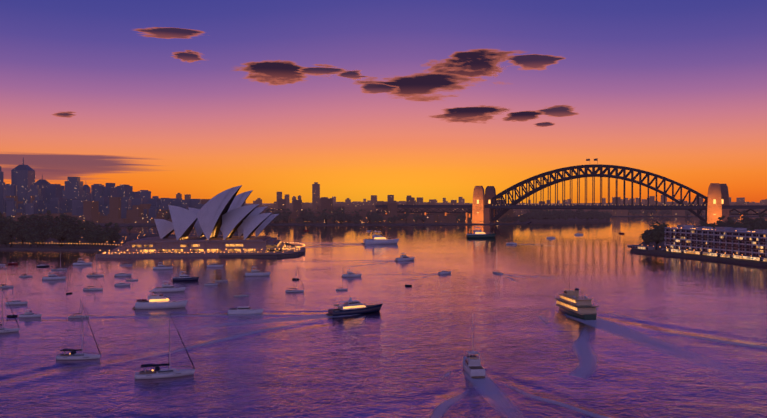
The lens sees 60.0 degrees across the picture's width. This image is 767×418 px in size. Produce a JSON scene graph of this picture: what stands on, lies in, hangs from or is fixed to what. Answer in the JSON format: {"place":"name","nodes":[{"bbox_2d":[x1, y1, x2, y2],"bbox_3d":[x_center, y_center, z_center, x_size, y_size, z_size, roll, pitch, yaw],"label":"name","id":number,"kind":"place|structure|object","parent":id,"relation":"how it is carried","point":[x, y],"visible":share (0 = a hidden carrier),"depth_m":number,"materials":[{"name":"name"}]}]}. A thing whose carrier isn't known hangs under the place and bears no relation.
{"place":"outdoors","nodes":[
{"label":"outdoors","id":0,"kind":"place"},
{"bbox_2d":[4,172,85,179],"bbox_3d":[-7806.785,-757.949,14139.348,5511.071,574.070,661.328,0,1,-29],"label":"cloud","id":1,"kind":"structure","parent":0,"point":[53,178],"depth_m":14240.66,"materials":[{"name":"purple"}]},
{"bbox_2d":[53,111,75,117],"bbox_3d":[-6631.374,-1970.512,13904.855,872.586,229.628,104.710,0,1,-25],"label":"cloud","id":2,"kind":"structure","parent":0,"point":[68,114],"depth_m":13852.66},
{"bbox_2d":[0,153,154,178],"bbox_3d":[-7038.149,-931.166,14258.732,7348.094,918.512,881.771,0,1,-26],"label":"cloud","id":3,"kind":"structure","parent":0,"point":[55,164],"depth_m":14003.39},
{"bbox_2d":[0,233,303,257],"bbox_3d":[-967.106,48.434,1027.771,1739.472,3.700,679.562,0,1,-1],"label":"peninsula ground","id":4,"kind":"structure","parent":0,"point":[52,244],"depth_m":855.24,"materials":[{"name":"stone"}]},
{"bbox_2d":[0,216,14,230],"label":"tree","id":5,"kind":"object","parent":4,"relation":"on","point":[6,219],"visible":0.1,"depth_m":1020.92,"materials":[{"name":"green plant"}]},
{"bbox_2d":[0,233,15,246],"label":"tree","id":6,"kind":"object","parent":4,"relation":"on","point":[4,239],"visible":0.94,"depth_m":848.51,"materials":[{"name":"green plant"}]},
{"bbox_2d":[2,220,19,246],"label":"tree","id":7,"kind":"object","parent":4,"relation":"on","point":[12,230],"visible":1,"depth_m":842.08,"materials":[{"name":"green plant"}]},
{"bbox_2d":[17,215,33,241],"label":"tree","id":8,"kind":"object","parent":4,"relation":"on","point":[20,219],"visible":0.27,"depth_m":948.45,"materials":[{"name":"green plant"}]},
{"bbox_2d":[23,227,39,246],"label":"tree","id":9,"kind":"object","parent":4,"relation":"on","point":[26,236],"visible":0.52,"depth_m":849.38,"materials":[{"name":"green plant"}]},
{"bbox_2d":[24,212,46,224],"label":"tree","id":10,"kind":"object","parent":4,"relation":"on","point":[37,217],"visible":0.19,"depth_m":1067.27,"materials":[{"name":"green plant"}]},
{"bbox_2d":[28,233,44,245],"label":"tree","id":11,"kind":"object","parent":4,"relation":"on","point":[39,238],"visible":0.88,"depth_m":848.11,"materials":[{"name":"green plant"}]},
{"bbox_2d":[45,210,54,220],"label":"tree","id":12,"kind":"object","parent":4,"relation":"on","point":[48,213],"visible":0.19,"depth_m":1224.84,"materials":[{"name":"green plant"}]},
{"bbox_2d":[44,224,68,245],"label":"tree","id":13,"kind":"object","parent":4,"relation":"on","point":[54,236],"visible":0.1,"depth_m":865.35,"materials":[{"name":"green plant"}]},
{"bbox_2d":[45,219,79,245],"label":"tree","id":14,"kind":"object","parent":4,"relation":"on","point":[49,233],"visible":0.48,"depth_m":861.42,"materials":[{"name":"green plant"}]},
{"bbox_2d":[53,215,71,246],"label":"tree","id":15,"kind":"object","parent":4,"relation":"on","point":[60,230],"visible":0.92,"depth_m":851.34,"materials":[{"name":"green plant"}]},
{"bbox_2d":[55,213,77,224],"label":"tree","id":16,"kind":"object","parent":4,"relation":"on","point":[73,218],"visible":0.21,"depth_m":1188.27,"materials":[{"name":"green plant"}]},
{"bbox_2d":[66,229,80,245],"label":"tree","id":17,"kind":"object","parent":4,"relation":"on","point":[73,237],"visible":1,"depth_m":855.15,"materials":[{"name":"green plant"}]},
{"bbox_2d":[74,220,85,245],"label":"tree","id":18,"kind":"object","parent":4,"relation":"on","point":[81,228],"visible":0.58,"depth_m":871.58,"materials":[{"name":"green plant"}]},
{"bbox_2d":[81,219,98,231],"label":"tree","id":19,"kind":"object","parent":4,"relation":"on","point":[87,224],"visible":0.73,"depth_m":1143.97,"materials":[{"name":"green plant"}]},
{"bbox_2d":[82,230,100,245],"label":"tree","id":20,"kind":"object","parent":4,"relation":"on","point":[88,238],"visible":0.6,"depth_m":856.21,"materials":[{"name":"green plant"}]},
{"bbox_2d":[90,236,103,246],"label":"tree","id":21,"kind":"object","parent":4,"relation":"on","point":[96,241],"visible":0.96,"depth_m":851.00,"materials":[{"name":"green plant"}]},
{"bbox_2d":[94,224,102,231],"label":"tree","id":22,"kind":"object","parent":4,"relation":"on","point":[99,228],"visible":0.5,"depth_m":997.52,"materials":[{"name":"green plant"}]},
{"bbox_2d":[98,229,111,245],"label":"tree","id":23,"kind":"object","parent":4,"relation":"on","point":[106,238],"visible":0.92,"depth_m":856.91,"materials":[{"name":"green plant"}]},
{"bbox_2d":[103,222,117,244],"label":"tree","id":24,"kind":"object","parent":4,"relation":"on","point":[110,231],"visible":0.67,"depth_m":878.64,"materials":[{"name":"green plant"}]},
{"bbox_2d":[109,231,121,244],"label":"tree","id":25,"kind":"object","parent":4,"relation":"on","point":[115,236],"visible":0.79,"depth_m":875.33,"materials":[{"name":"green plant"}]},
{"bbox_2d":[95,185,305,257],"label":"opera house","id":26,"kind":"structure","parent":4,"relation":"on","point":[227,213],"depth_m":745.09,"materials":[{"name":"tile"}]},
{"bbox_2d":[135,27,202,38],"bbox_3d":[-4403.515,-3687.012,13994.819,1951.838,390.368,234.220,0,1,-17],"label":"cloud","id":27,"kind":"structure","parent":0,"point":[164,32],"depth_m":13872.64,"materials":[{"name":"purple"}]},
{"bbox_2d":[172,50,203,62],"bbox_3d":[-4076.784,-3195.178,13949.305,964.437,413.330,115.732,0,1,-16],"label":"cloud","id":28,"kind":"structure","parent":0,"point":[189,56],"depth_m":13898.91,"materials":[{"name":"purple"}]},
{"bbox_2d":[0,300,406,417],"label":"boat wake","id":29,"kind":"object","parent":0,"point":[38,379],"depth_m":273.50,"materials":[{"name":"purple liquid"}]},
{"bbox_2d":[234,60,328,84],"bbox_3d":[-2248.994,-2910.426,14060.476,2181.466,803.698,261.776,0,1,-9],"label":"cloud","id":30,"kind":"structure","parent":0,"point":[276,72],"depth_m":13946.47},
{"bbox_2d":[296,64,355,80],"bbox_3d":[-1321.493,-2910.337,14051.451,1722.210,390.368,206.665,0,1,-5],"label":"cloud","id":31,"kind":"structure","parent":0,"point":[317,71],"depth_m":13965.78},
{"bbox_2d":[328,67,367,79],"bbox_3d":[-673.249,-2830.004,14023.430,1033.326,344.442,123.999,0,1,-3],"label":"cloud","id":32,"kind":"structure","parent":0,"point":[354,74],"depth_m":13971.57,"materials":[{"name":"purple"}]},
{"bbox_2d":[360,83,402,98],"bbox_3d":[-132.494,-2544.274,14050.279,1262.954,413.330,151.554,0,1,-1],"label":"cloud","id":33,"kind":"structure","parent":0,"point":[374,88],"depth_m":13991.89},
{"bbox_2d":[0,217,766,417],"bbox_3d":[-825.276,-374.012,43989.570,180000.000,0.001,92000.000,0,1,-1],"label":"harbour water","id":34,"kind":"structure","parent":0,"point":[312,384],"depth_m":471.16,"materials":[{"name":"purple liquid"}]},
{"bbox_2d":[0,271,13,287],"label":"sail boat","id":35,"kind":"object","parent":34,"relation":"on","point":[5,286],"visible":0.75,"depth_m":458.85,"materials":[{"name":"white plastic"}]},
{"bbox_2d":[0,290,19,332],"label":"sail boat","id":36,"kind":"object","parent":34,"relation":"on","point":[6,330],"visible":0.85,"depth_m":300.89,"materials":[{"name":"white plastic"}]},
{"bbox_2d":[4,300,27,304],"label":"cruiser boat","id":37,"kind":"object","parent":34,"relation":"on","point":[15,302],"visible":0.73,"depth_m":382.32,"materials":[{"name":"white plastic"}]},
{"bbox_2d":[19,269,32,276],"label":"sail boat","id":38,"kind":"object","parent":34,"relation":"on","point":[25,275],"visible":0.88,"depth_m":524.57,"materials":[{"name":"white plastic"}]},
{"bbox_2d":[18,309,41,317],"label":"cruiser boat","id":39,"kind":"object","parent":34,"relation":"on","point":[28,314],"visible":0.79,"depth_m":339.43,"materials":[{"name":"white plastic"}]},
{"bbox_2d":[37,264,49,266],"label":"cruiser boat","id":40,"kind":"object","parent":34,"relation":"on","point":[44,265],"visible":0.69,"depth_m":606.95,"materials":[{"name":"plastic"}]},
{"bbox_2d":[41,272,65,279],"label":"cruiser boat","id":41,"kind":"object","parent":34,"relation":"on","point":[50,276],"visible":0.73,"depth_m":505.03,"materials":[{"name":"white plastic"}]},
{"bbox_2d":[51,252,66,269],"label":"sail boat","id":42,"kind":"object","parent":34,"relation":"on","point":[57,268],"visible":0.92,"depth_m":577.96,"materials":[{"name":"white plastic"}]},
{"bbox_2d":[56,304,100,359],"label":"sail boat","id":43,"kind":"object","parent":34,"relation":"on","point":[73,355],"visible":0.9,"depth_m":249.30,"materials":[{"name":"white plastic"}]},
{"bbox_2d":[68,299,88,317],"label":"sail boat","id":44,"kind":"object","parent":34,"relation":"on","point":[77,316],"visible":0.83,"depth_m":338.89,"materials":[{"name":"white plastic"}]},
{"bbox_2d":[73,258,91,264],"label":"cruiser boat","id":45,"kind":"object","parent":34,"relation":"on","point":[80,262],"visible":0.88,"depth_m":623.60,"materials":[{"name":"white plastic"}]},
{"bbox_2d":[83,276,102,290],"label":"sail boat","id":46,"kind":"object","parent":34,"relation":"on","point":[93,288],"visible":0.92,"depth_m":445.01,"materials":[{"name":"white plastic"}]},
{"bbox_2d":[86,260,103,276],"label":"sail boat","id":47,"kind":"object","parent":34,"relation":"on","point":[91,275],"visible":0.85,"depth_m":529.49,"materials":[{"name":"white plastic"}]},
{"bbox_2d":[114,282,130,285],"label":"cruiser boat","id":48,"kind":"object","parent":34,"relation":"on","point":[122,284],"visible":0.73,"depth_m":469.14,"materials":[{"name":"white plastic"}]},
{"bbox_2d":[115,263,131,275],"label":"boat","id":49,"kind":"object","parent":34,"relation":"on","point":[122,274],"visible":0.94,"depth_m":529.36,"materials":[{"name":"white plastic"}]},
{"bbox_2d":[126,260,137,280],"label":"sail boat","id":50,"kind":"object","parent":34,"relation":"on","point":[129,279],"visible":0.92,"depth_m":500.12,"materials":[{"name":"white plastic"}]},
{"bbox_2d":[132,286,187,308],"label":"cruiser boat","id":51,"kind":"object","parent":34,"relation":"on","point":[156,301],"visible":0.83,"depth_m":367.92,"materials":[{"name":"white plastic"}]},
{"bbox_2d":[153,262,172,269],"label":"cruiser boat","id":52,"kind":"object","parent":34,"relation":"on","point":[161,266],"visible":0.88,"depth_m":582.81,"materials":[{"name":"white plastic"}]},
{"bbox_2d":[134,311,194,379],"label":"sail boat","id":53,"kind":"object","parent":34,"relation":"on","point":[159,373],"visible":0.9,"depth_m":223.76,"materials":[{"name":"white plastic"}]},
{"bbox_2d":[154,280,185,291],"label":"cruiser boat","id":54,"kind":"object","parent":34,"relation":"on","point":[165,287],"visible":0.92,"depth_m":436.45,"materials":[{"name":"white plastic"}]},
{"bbox_2d":[171,271,198,280],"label":"cruiser boat","id":55,"kind":"object","parent":34,"relation":"on","point":[184,277],"visible":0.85,"depth_m":499.27,"materials":[{"name":"black plastic"}]},
{"bbox_2d":[203,283,217,285],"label":"cruiser boat","id":56,"kind":"object","parent":34,"relation":"on","point":[210,284],"visible":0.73,"depth_m":470.11,"materials":[{"name":"white plastic"}]},
{"bbox_2d":[206,264,222,266],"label":"cruiser boat","id":57,"kind":"object","parent":34,"relation":"on","point":[214,265],"visible":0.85,"depth_m":603.97,"materials":[{"name":"white plastic"}]},
{"bbox_2d":[215,269,227,281],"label":"sail boat","id":58,"kind":"object","parent":34,"relation":"on","point":[222,280],"visible":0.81,"depth_m":494.41,"materials":[{"name":"white plastic"}]},
{"bbox_2d":[59,239,400,267],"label":"water","id":59,"kind":"structure","parent":34,"relation":"on","point":[321,245],"depth_m":868.64,"materials":[{"name":"orange liquid"}]},
{"bbox_2d":[234,272,248,296],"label":"sail boat","id":60,"kind":"object","parent":34,"relation":"on","point":[242,295],"visible":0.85,"depth_m":415.49,"materials":[{"name":"white plastic"}]},
{"bbox_2d":[226,306,263,314],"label":"cruiser boat","id":61,"kind":"object","parent":34,"relation":"on","point":[243,310],"visible":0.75,"depth_m":349.13,"materials":[{"name":"white plastic"}]},
{"bbox_2d":[244,266,270,275],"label":"cruiser boat","id":62,"kind":"object","parent":34,"relation":"on","point":[256,272],"visible":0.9,"depth_m":530.80,"materials":[{"name":"white plastic"}]},
{"bbox_2d":[149,257,421,294],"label":"water","id":63,"kind":"structure","parent":34,"relation":"on","point":[233,268],"depth_m":601.51,"materials":[{"name":"purple liquid"}]},
{"bbox_2d":[285,265,303,291],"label":"sail boat","id":64,"kind":"object","parent":34,"relation":"on","point":[288,290],"visible":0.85,"depth_m":436.43,"materials":[{"name":"white plastic"}]},
{"bbox_2d":[341,271,361,276],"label":"cruiser boat","id":65,"kind":"object","parent":34,"relation":"on","point":[349,274],"visible":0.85,"depth_m":524.60,"materials":[{"name":"white plastic"}]},
{"bbox_2d":[326,294,382,315],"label":"yacht","id":66,"kind":"object","parent":34,"relation":"on","point":[350,306],"visible":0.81,"depth_m":349.35,"materials":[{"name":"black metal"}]},
{"bbox_2d":[269,272,457,300],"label":"water","id":67,"kind":"structure","parent":34,"relation":"on","point":[367,286],"depth_m":501.30,"materials":[{"name":"purple liquid"}]},
{"bbox_2d":[361,230,398,243],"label":"cruiser boat","id":68,"kind":"object","parent":34,"relation":"on","point":[378,239],"visible":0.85,"depth_m":936.20,"materials":[{"name":"white plastic"}]},
{"bbox_2d":[394,253,414,260],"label":"cruiser boat","id":69,"kind":"object","parent":34,"relation":"on","point":[405,257],"visible":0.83,"depth_m":670.37,"materials":[{"name":"white plastic"}]},
{"bbox_2d":[438,271,450,273],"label":"cruiser boat","id":70,"kind":"object","parent":34,"relation":"on","point":[445,272],"visible":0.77,"depth_m":546.45,"materials":[{"name":"white plastic"}]},
{"bbox_2d":[463,351,484,377],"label":"cruiser boat","id":71,"kind":"object","parent":34,"relation":"on","point":[473,367],"visible":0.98,"depth_m":227.85,"materials":[{"name":"white plastic"}]},
{"bbox_2d":[465,224,495,237],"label":"cruiser boat","id":72,"kind":"object","parent":34,"relation":"on","point":[478,234],"visible":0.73,"depth_m":1101.87,"materials":[{"name":"black metal"}]},
{"bbox_2d":[312,307,766,417],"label":"water","id":73,"kind":"structure","parent":34,"relation":"on","point":[717,364],"depth_m":262.48,"materials":[{"name":"purple liquid"}]},
{"bbox_2d":[507,241,622,249],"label":"water","id":74,"kind":"structure","parent":34,"relation":"on","point":[588,244],"depth_m":908.97,"materials":[{"name":"purple liquid"}]},
{"bbox_2d":[375,158,766,224],"bbox_3d":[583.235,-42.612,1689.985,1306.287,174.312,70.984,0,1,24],"label":"arch bridge","id":75,"kind":"structure","parent":34,"relation":"on","point":[485,206],"depth_m":1704.18,"materials":[{"name":"metal"}]},
{"bbox_2d":[555,283,598,319],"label":"ferry boat","id":76,"kind":"object","parent":34,"relation":"on","point":[572,303],"visible":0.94,"depth_m":341.37,"materials":[{"name":"beige metal"}]},
{"bbox_2d":[481,272,766,309],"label":"water","id":77,"kind":"structure","parent":34,"relation":"on","point":[521,291],"depth_m":449.46,"materials":[{"name":"purple liquid"}]},
{"bbox_2d":[0,0,766,202],"label":"sky","id":78,"kind":"structure","parent":0,"point":[676,90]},
{"bbox_2d":[355,71,497,101],"bbox_3d":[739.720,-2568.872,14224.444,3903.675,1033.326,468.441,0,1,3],"label":"cloud","id":79,"kind":"structure","parent":0,"point":[417,87],"depth_m":14030.39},
{"bbox_2d":[93,203,766,225],"bbox_3d":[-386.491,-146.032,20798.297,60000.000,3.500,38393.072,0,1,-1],"label":"shore ground","id":80,"kind":"structure","parent":0,"point":[518,222],"depth_m":1796.63,"materials":[{"name":"stone"}]},
{"bbox_2d":[0,157,245,222],"bbox_3d":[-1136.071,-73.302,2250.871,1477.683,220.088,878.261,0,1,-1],"label":"city skyline","id":81,"kind":"structure","parent":80,"relation":"on","point":[23,186],"depth_m":2162.63},
{"bbox_2d":[162,210,170,220],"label":"tree","id":82,"kind":"object","parent":80,"relation":"on","point":[167,216],"visible":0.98,"depth_m":1741.97,"materials":[{"name":"green plant"}]},
{"bbox_2d":[285,208,291,222],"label":"tree","id":83,"kind":"object","parent":80,"relation":"on","point":[287,214],"visible":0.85,"depth_m":1815.13,"materials":[{"name":"green plant"}]},
{"bbox_2d":[303,211,310,223],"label":"tree","id":84,"kind":"object","parent":80,"relation":"on","point":[305,216],"visible":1,"depth_m":1741.57,"materials":[{"name":"green plant"}]},
{"bbox_2d":[320,209,330,223],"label":"tree","id":85,"kind":"object","parent":80,"relation":"on","point":[323,215],"visible":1,"depth_m":1747.93,"materials":[{"name":"green plant"}]},
{"bbox_2d":[336,208,344,222],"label":"tree","id":86,"kind":"object","parent":80,"relation":"on","point":[338,209],"visible":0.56,"depth_m":1800.42,"materials":[{"name":"green plant"}]},
{"bbox_2d":[336,213,348,222],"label":"tree","id":87,"kind":"object","parent":80,"relation":"on","point":[343,217],"visible":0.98,"depth_m":1743.29,"materials":[{"name":"green plant"}]},
{"bbox_2d":[366,211,372,223],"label":"tree","id":88,"kind":"object","parent":80,"relation":"on","point":[368,215],"visible":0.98,"depth_m":1780.79,"materials":[{"name":"green plant"}]},
{"bbox_2d":[376,215,383,221],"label":"tree","id":89,"kind":"object","parent":80,"relation":"on","point":[380,219],"visible":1,"depth_m":1752.78,"materials":[{"name":"green plant"}]},
{"bbox_2d":[21,213,739,247],"bbox_3d":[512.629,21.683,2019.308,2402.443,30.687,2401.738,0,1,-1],"label":"shore lamps","id":90,"kind":"object","parent":80,"relation":"on","point":[137,237],"visible":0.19,"depth_m":852.67,"materials":[{"name":"yellow"}]},
{"bbox_2d":[2,182,766,222],"bbox_3d":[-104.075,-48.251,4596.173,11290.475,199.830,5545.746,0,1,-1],"label":"city buildings","id":91,"kind":"structure","parent":80,"relation":"on","point":[135,214],"depth_m":2132.65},
{"bbox_2d":[413,214,420,221],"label":"tree","id":92,"kind":"object","parent":80,"relation":"on","point":[416,218],"visible":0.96,"depth_m":1801.27,"materials":[{"name":"green plant"}]},
{"bbox_2d":[420,214,426,223],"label":"tree","id":93,"kind":"object","parent":80,"relation":"on","point":[423,218],"visible":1,"depth_m":1793.24,"materials":[{"name":"green plant"}]},
{"bbox_2d":[455,214,464,221],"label":"tree","id":94,"kind":"object","parent":80,"relation":"on","point":[458,218],"visible":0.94,"depth_m":1796.91,"materials":[{"name":"green plant"}]},
{"bbox_2d":[430,105,509,122],"bbox_3d":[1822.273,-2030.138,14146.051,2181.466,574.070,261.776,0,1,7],"label":"cloud","id":95,"kind":"structure","parent":0,"point":[471,114],"depth_m":14034.45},
{"bbox_2d":[424,49,523,85],"bbox_3d":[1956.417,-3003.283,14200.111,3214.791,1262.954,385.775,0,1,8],"label":"cloud","id":96,"kind":"structure","parent":0,"point":[473,63],"depth_m":14042.60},
{"bbox_2d":[502,111,544,121],"bbox_3d":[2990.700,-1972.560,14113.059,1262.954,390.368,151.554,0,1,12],"label":"cloud","id":97,"kind":"structure","parent":0,"point":[521,116],"depth_m":14058.79,"materials":[{"name":"purple"}]},
{"bbox_2d":[314,364,740,417],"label":"boat wake","id":98,"kind":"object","parent":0,"point":[513,391],"depth_m":199.55,"materials":[{"name":"purple liquid"}]},
{"bbox_2d":[500,54,565,69],"bbox_3d":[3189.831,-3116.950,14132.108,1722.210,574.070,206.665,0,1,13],"label":"cloud","id":99,"kind":"structure","parent":0,"point":[533,62],"depth_m":14044.06,"materials":[{"name":"purple"}]},
{"bbox_2d":[528,120,554,126],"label":"cloud","id":100,"kind":"structure","parent":0,"point":[544,124],"depth_m":14043.18,"materials":[{"name":"purple"}]},
{"bbox_2d":[536,105,578,116],"bbox_3d":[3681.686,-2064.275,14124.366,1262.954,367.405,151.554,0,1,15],"label":"cloud","id":101,"kind":"structure","parent":0,"point":[559,110],"depth_m":14054.38,"materials":[{"name":"purple"}]},
{"bbox_2d":[527,218,609,221],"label":"headland","id":102,"kind":"object","parent":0,"point":[571,220],"depth_m":2011.07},
{"bbox_2d":[507,203,761,215],"bbox_3d":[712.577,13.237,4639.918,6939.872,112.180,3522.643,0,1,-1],"label":"distant shoreline","id":103,"kind":"structure","parent":0,"point":[704,211],"depth_m":4423.62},
{"bbox_2d":[630,225,766,266],"bbox_3d":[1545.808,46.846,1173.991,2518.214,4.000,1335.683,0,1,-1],"label":"quay ground","id":104,"kind":"structure","parent":0,"point":[661,250],"depth_m":709.96,"materials":[{"name":"grey concrete"}]},
{"bbox_2d":[639,221,668,249],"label":"tree","id":105,"kind":"object","parent":104,"relation":"on","point":[656,235],"visible":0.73,"depth_m":790.69,"materials":[{"name":"green plant"}]},
{"bbox_2d":[627,225,766,261],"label":"waterfront building","id":106,"kind":"structure","parent":104,"relation":"on","point":[737,243],"depth_m":693.30,"materials":[{"name":"grey concrete"}]},
{"bbox_2d":[716,216,730,225],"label":"tree","id":107,"kind":"object","parent":104,"relation":"on","point":[719,222],"visible":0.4,"depth_m":1045.92,"materials":[{"name":"green plant"}]},
{"bbox_2d":[727,218,744,227],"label":"tree","id":108,"kind":"object","parent":104,"relation":"on","point":[730,222],"visible":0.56,"depth_m":1034.32,"materials":[{"name":"green plant"}]},
{"bbox_2d":[738,219,749,229],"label":"tree","id":109,"kind":"object","parent":104,"relation":"on","point":[745,225],"visible":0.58,"depth_m":975.09,"materials":[{"name":"green plant"}]},
{"bbox_2d":[740,210,752,224],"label":"tree","id":110,"kind":"object","parent":104,"relation":"on","point":[745,213],"visible":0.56,"depth_m":1176.63,"materials":[{"name":"green plant"}]},
{"bbox_2d":[749,218,764,230],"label":"tree","id":111,"kind":"object","parent":104,"relation":"on","point":[753,226],"visible":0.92,"depth_m":983.83,"materials":[{"name":"green plant"}]},
{"bbox_2d":[755,221,766,229],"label":"tree","id":112,"kind":"object","parent":104,"relation":"on","point":[760,223],"visible":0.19,"depth_m":1060.35,"materials":[{"name":"green plant"}]},
{"bbox_2d":[756,213,766,227],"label":"tree","id":113,"kind":"object","parent":104,"relation":"on","point":[764,224],"visible":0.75,"depth_m":1128.03,"materials":[{"name":"green plant"}]}
]}

